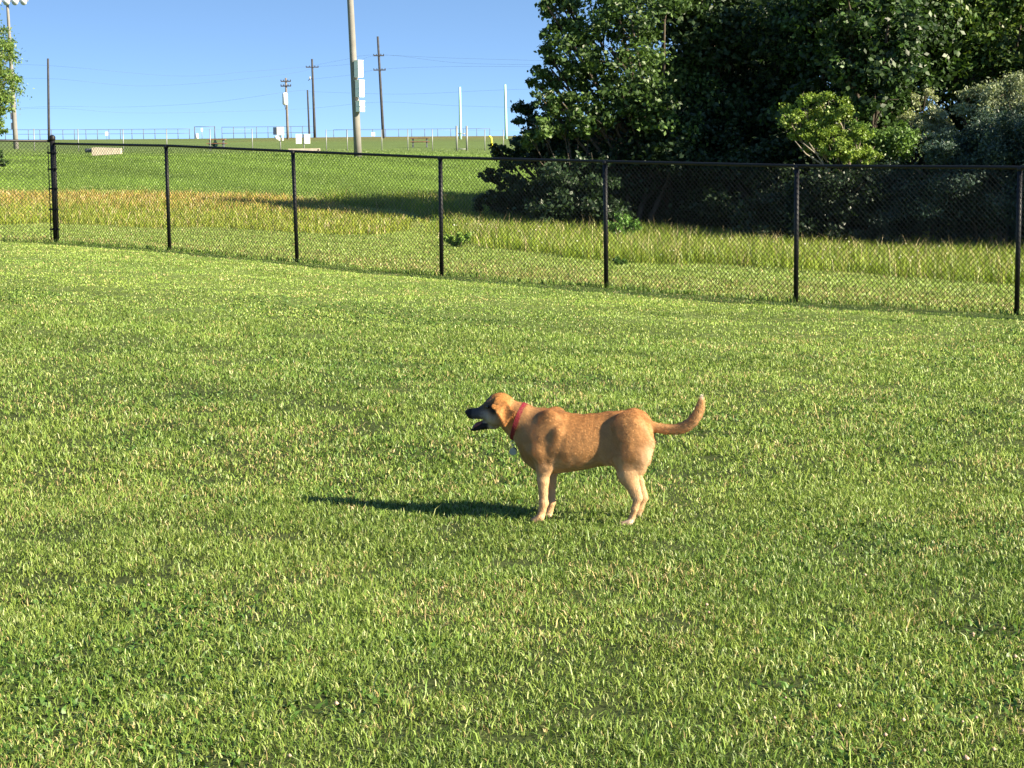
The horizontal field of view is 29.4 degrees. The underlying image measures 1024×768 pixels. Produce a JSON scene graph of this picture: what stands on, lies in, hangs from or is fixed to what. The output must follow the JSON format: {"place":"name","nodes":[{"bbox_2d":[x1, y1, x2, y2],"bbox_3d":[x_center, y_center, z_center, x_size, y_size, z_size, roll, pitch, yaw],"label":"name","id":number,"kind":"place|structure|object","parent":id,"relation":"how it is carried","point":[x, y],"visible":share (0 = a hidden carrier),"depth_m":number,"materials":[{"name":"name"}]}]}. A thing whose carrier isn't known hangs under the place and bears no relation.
{"place":"outdoors","nodes":[
{"label":"outdoors","id":0,"kind":"place"},
{"bbox_2d":[0,0,956,139],"label":"sky","id":1,"kind":"structure","parent":0,"point":[183,41],"materials":[{"name":"blue"}]},
{"bbox_2d":[0,136,1023,767],"bbox_3d":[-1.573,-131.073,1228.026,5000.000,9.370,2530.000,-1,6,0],"label":"ground","id":2,"kind":"structure","parent":0,"point":[400,144],"depth_m":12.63,"materials":[{"name":"green plant"}]},
{"bbox_2d":[0,150,9,166],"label":"shrub","id":3,"kind":"object","parent":2,"relation":"on","point":[3,163],"visible":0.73,"depth_m":81.98,"materials":[{"name":"green plant"}]},
{"bbox_2d":[0,0,28,148],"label":"floodlight pole","id":4,"kind":"object","parent":2,"relation":"on","point":[13,116],"visible":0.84,"depth_m":148.20,"materials":[{"name":"concrete"}]},
{"bbox_2d":[0,3,34,136],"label":"slender tree","id":5,"kind":"object","parent":2,"relation":"on","point":[6,74],"visible":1,"depth_m":71.15,"materials":[{"name":"green plant"}]},
{"bbox_2d":[47,58,49,139],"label":"dark pole","id":6,"kind":"object","parent":2,"relation":"on","point":[48,104],"visible":0.82,"depth_m":237.52,"materials":[{"name":"brown wood"}]},
{"bbox_2d":[5,129,189,139],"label":"ridge fence","id":7,"kind":"object","parent":2,"relation":"on","point":[143,133],"visible":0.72,"depth_m":289.58,"materials":[{"name":"metal"}]},
{"bbox_2d":[85,147,121,155],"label":"culvert headwall","id":8,"kind":"object","parent":2,"relation":"on","point":[105,151],"visible":0.68,"depth_m":100.04,"materials":[{"name":"concrete"}]},
{"bbox_2d":[33,129,252,151],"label":"galvanised fence","id":9,"kind":"object","parent":2,"relation":"on","point":[166,136],"visible":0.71,"depth_m":135.90,"materials":[{"name":"metal"}]},
{"bbox_2d":[194,126,214,138],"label":"ridge gate","id":10,"kind":"structure","parent":2,"relation":"on","point":[204,126],"depth_m":282.57,"materials":[{"name":"metal"}]},
{"bbox_2d":[206,139,226,146],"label":"picnic table","id":11,"kind":"object","parent":2,"relation":"on","point":[223,143],"visible":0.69,"depth_m":148.47,"materials":[{"name":"brown wood"}]},
{"bbox_2d":[222,126,312,137],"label":"ridge fence","id":12,"kind":"object","parent":2,"relation":"on","point":[302,132],"visible":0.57,"depth_m":289.58,"materials":[{"name":"metal"}]},
{"bbox_2d":[273,127,283,148],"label":"equipment cabinet","id":13,"kind":"object","parent":2,"relation":"on","point":[278,131],"visible":0.92,"depth_m":140.67,"materials":[{"name":"metal"}]},
{"bbox_2d":[280,78,290,138],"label":"utility pole","id":14,"kind":"object","parent":2,"relation":"on","point":[284,98],"visible":0.98,"depth_m":229.42,"materials":[{"name":"grey wood"}]},
{"bbox_2d":[24,90,299,107],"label":"power line","id":15,"kind":"object","parent":14,"relation":"attached to","point":[164,105],"visible":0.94,"depth_m":233.77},
{"bbox_2d":[296,134,309,147],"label":"double sign","id":16,"kind":"object","parent":2,"relation":"on","point":[306,138],"visible":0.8,"depth_m":137.85,"materials":[{"name":"metal"}]},
{"bbox_2d":[288,148,319,150],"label":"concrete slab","id":17,"kind":"object","parent":2,"relation":"on","point":[312,149],"visible":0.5,"depth_m":131.90,"materials":[{"name":"concrete"}]},
{"bbox_2d":[307,90,309,133],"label":"utility pole","id":18,"kind":"object","parent":2,"relation":"on","point":[308,112],"visible":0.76,"depth_m":282.31,"materials":[{"name":"brown wood"}]},
{"bbox_2d":[306,59,318,137],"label":"utility pole","id":19,"kind":"object","parent":2,"relation":"on","point":[314,117],"visible":0.97,"depth_m":259.34,"materials":[{"name":"brown wood"}]},
{"bbox_2d":[20,64,298,75],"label":"power line","id":20,"kind":"object","parent":19,"relation":"attached to","point":[149,74],"visible":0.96,"depth_m":243.71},
{"bbox_2d":[45,67,314,85],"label":"power line","id":21,"kind":"object","parent":19,"relation":"attached to","point":[181,84],"visible":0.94,"depth_m":243.43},
{"bbox_2d":[308,55,542,66],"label":"power line","id":22,"kind":"object","parent":19,"relation":"attached to","point":[436,57],"visible":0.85,"depth_m":226.40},
{"bbox_2d":[347,0,364,156],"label":"light pole","id":23,"kind":"object","parent":2,"relation":"on","point":[357,85],"visible":0.91,"depth_m":98.63,"materials":[{"name":"concrete"}]},
{"bbox_2d":[373,36,385,137],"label":"utility pole","id":24,"kind":"object","parent":2,"relation":"on","point":[381,97],"visible":0.96,"depth_m":231.46,"materials":[{"name":"brown wood"}]},
{"bbox_2d":[317,66,510,78],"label":"power line","id":25,"kind":"object","parent":24,"relation":"attached to","point":[456,66],"visible":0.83,"depth_m":224.46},
{"bbox_2d":[326,129,432,150],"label":"galvanised fence","id":26,"kind":"object","parent":2,"relation":"on","point":[381,139],"visible":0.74,"depth_m":138.91,"materials":[{"name":"metal"}]},
{"bbox_2d":[333,128,489,136],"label":"ridge fence","id":27,"kind":"object","parent":2,"relation":"on","point":[411,131],"visible":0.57,"depth_m":289.61,"materials":[{"name":"metal"}]},
{"bbox_2d":[410,138,428,146],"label":"picnic table","id":28,"kind":"object","parent":2,"relation":"on","point":[413,141],"visible":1,"depth_m":156.57,"materials":[{"name":"brown wood"}]},
{"bbox_2d":[443,231,471,246],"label":"weed clump","id":29,"kind":"object","parent":2,"relation":"on","point":[457,239],"visible":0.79,"depth_m":41.55,"materials":[{"name":"green plant"}]},
{"bbox_2d":[459,87,461,138],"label":"mint pole","id":30,"kind":"object","parent":2,"relation":"on","point":[460,127],"visible":0.81,"depth_m":212.99,"materials":[{"name":"metal"}]},
{"bbox_2d":[456,126,467,150],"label":"gate frame","id":31,"kind":"object","parent":2,"relation":"on","point":[457,133],"visible":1,"depth_m":138.38,"materials":[{"name":"metal"}]},
{"bbox_2d":[0,148,941,227],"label":"bank grass","id":32,"kind":"structure","parent":2,"relation":"on","point":[459,151],"depth_m":84.18,"materials":[{"name":"green plant"}]},
{"bbox_2d":[484,130,522,145],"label":"galvanised fence","id":33,"kind":"object","parent":2,"relation":"on","point":[503,137],"visible":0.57,"depth_m":138.90,"materials":[{"name":"metal"}]},
{"bbox_2d":[504,84,507,138],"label":"mint pole","id":34,"kind":"object","parent":2,"relation":"on","point":[505,114],"visible":0.81,"depth_m":212.96,"materials":[{"name":"metal"}]},
{"bbox_2d":[0,135,1023,314],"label":"chain link fence","id":35,"kind":"object","parent":2,"relation":"on","point":[55,229],"visible":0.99,"depth_m":29.00,"materials":[{"name":"black metal"}]},
{"bbox_2d":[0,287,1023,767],"bbox_3d":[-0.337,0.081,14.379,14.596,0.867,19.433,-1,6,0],"label":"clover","id":36,"kind":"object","parent":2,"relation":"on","point":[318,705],"depth_m":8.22,"materials":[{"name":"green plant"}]},
{"bbox_2d":[517,91,611,215],"bbox_3d":[1.487,-5.929,52.806,2.480,3.950,1.496,-2,6,-11],"label":"wood edge shrub","id":37,"kind":"object","parent":2,"relation":"on","point":[546,128],"visible":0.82,"depth_m":52.54,"materials":[{"name":"green plant"}]},
{"bbox_2d":[472,93,657,227],"bbox_3d":[1.556,-6.034,54.257,4.639,4.441,6.550,-3,6,-22],"label":"wood edge shrub","id":38,"kind":"object","parent":2,"relation":"on","point":[557,145],"visible":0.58,"depth_m":53.90,"materials":[{"name":"green plant"}]},
{"bbox_2d":[465,393,705,524],"bbox_3d":[0.391,0.409,10.555,1.331,0.744,0.297,1,6,14],"label":"dog","id":39,"kind":"object","parent":2,"relation":"on","point":[553,442],"visible":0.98,"depth_m":10.45},
{"bbox_2d":[612,256,626,264],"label":"weed clump","id":40,"kind":"object","parent":2,"relation":"on","point":[619,260],"visible":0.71,"depth_m":35.60,"materials":[{"name":"green plant"}]},
{"bbox_2d":[602,211,641,234],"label":"weed clump","id":41,"kind":"object","parent":2,"relation":"on","point":[623,229],"visible":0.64,"depth_m":48.23,"materials":[{"name":"green plant"}]},
{"bbox_2d":[525,0,727,209],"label":"broadleaf tree","id":42,"kind":"object","parent":2,"relation":"on","point":[628,92],"visible":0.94,"depth_m":52.59,"materials":[{"name":"green plant"}]},
{"bbox_2d":[574,82,746,230],"bbox_3d":[4.143,-6.040,54.546,5.378,5.147,5.902,2,6,20],"label":"understory shrub","id":43,"kind":"object","parent":2,"relation":"on","point":[645,140],"visible":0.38,"depth_m":52.97,"materials":[{"name":"green plant"}]},
{"bbox_2d":[599,0,841,200],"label":"dense tree","id":44,"kind":"object","parent":2,"relation":"on","point":[733,40],"visible":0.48,"depth_m":53.67,"materials":[{"name":"green plant"}]},
{"bbox_2d":[453,223,1022,263],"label":"wild flowers","id":45,"kind":"object","parent":2,"relation":"on","point":[730,238],"visible":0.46,"depth_m":42.07,"materials":[{"name":"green plant"}]},
{"bbox_2d":[666,117,866,233],"bbox_3d":[7.489,-5.258,52.811,6.371,4.049,4.594,-4,7,-27],"label":"understory shrub","id":46,"kind":"object","parent":2,"relation":"on","point":[730,149],"visible":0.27,"depth_m":51.91,"materials":[{"name":"green plant"}]},
{"bbox_2d":[727,163,896,242],"bbox_3d":[7.546,-4.331,48.456,4.410,2.285,3.552,-1,6,0],"label":"understory shrub","id":47,"kind":"object","parent":2,"relation":"on","point":[822,206],"visible":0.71,"depth_m":47.86,"materials":[{"name":"green plant"}]},
{"bbox_2d":[775,90,885,242],"bbox_3d":[7.793,-5.165,47.957,2.652,4.128,1.508,2,6,21],"label":"leaning bush","id":48,"kind":"object","parent":2,"relation":"on","point":[814,131],"visible":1,"depth_m":47.67,"materials":[{"name":"green plant"}]},
{"bbox_2d":[759,0,992,178],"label":"dense tree","id":49,"kind":"object","parent":2,"relation":"on","point":[869,54],"visible":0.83,"depth_m":50.55,"materials":[{"name":"green plant"}]},
{"bbox_2d":[842,119,924,169],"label":"green shrub","id":50,"kind":"object","parent":2,"relation":"on","point":[888,139],"visible":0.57,"depth_m":48.25,"materials":[{"name":"green plant"}]},
{"bbox_2d":[827,149,960,247],"bbox_3d":[9.410,-4.504,48.231,3.540,2.790,2.986,4,8,39],"label":"bluish shrub","id":51,"kind":"object","parent":2,"relation":"on","point":[907,191],"visible":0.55,"depth_m":47.70,"materials":[{"name":"green plant"}]},
{"bbox_2d":[783,33,1022,164],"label":"deep wood tree","id":52,"kind":"object","parent":2,"relation":"on","point":[922,103],"depth_m":59.33,"materials":[{"name":"green plant"}]},
{"bbox_2d":[895,87,960,241],"bbox_3d":[10.703,-5.487,50.256,1.728,4.311,1.971,4,8,41],"label":"silver shrub","id":53,"kind":"object","parent":2,"relation":"on","point":[936,124],"visible":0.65,"depth_m":50.09,"materials":[{"name":"green plant"}]},
{"bbox_2d":[900,31,1022,230],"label":"deep wood tree","id":54,"kind":"object","parent":2,"relation":"on","point":[953,118],"visible":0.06,"depth_m":58.89,"materials":[{"name":"green plant"}]},
{"bbox_2d":[902,0,1023,190],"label":"leafy tree","id":55,"kind":"object","parent":2,"relation":"on","point":[1003,18],"visible":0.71,"depth_m":52.41,"materials":[{"name":"green plant"}]},
{"bbox_2d":[904,102,1023,247],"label":"bluish shrub","id":56,"kind":"object","parent":2,"relation":"on","point":[984,144],"visible":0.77,"depth_m":46.89,"materials":[{"name":"green plant"}]},
{"bbox_2d":[949,70,1023,227],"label":"silver shrub","id":57,"kind":"object","parent":2,"relation":"on","point":[994,99],"visible":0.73,"depth_m":49.06,"materials":[{"name":"green plant"}]},
{"bbox_2d":[0,185,1023,284],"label":"tall grass","id":58,"kind":"structure","parent":0,"point":[17,205],"depth_m":47.55,"materials":[{"name":"green plant"}]},
{"bbox_2d":[0,185,1023,313],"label":"mown strip grass","id":59,"kind":"structure","parent":0,"point":[787,279],"depth_m":34.23,"materials":[{"name":"green plant"}]},
{"bbox_2d":[2,236,1023,315],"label":"fence line grass","id":60,"kind":"structure","parent":0,"point":[578,283],"depth_m":29.04,"materials":[{"name":"green plant"}]}
]}

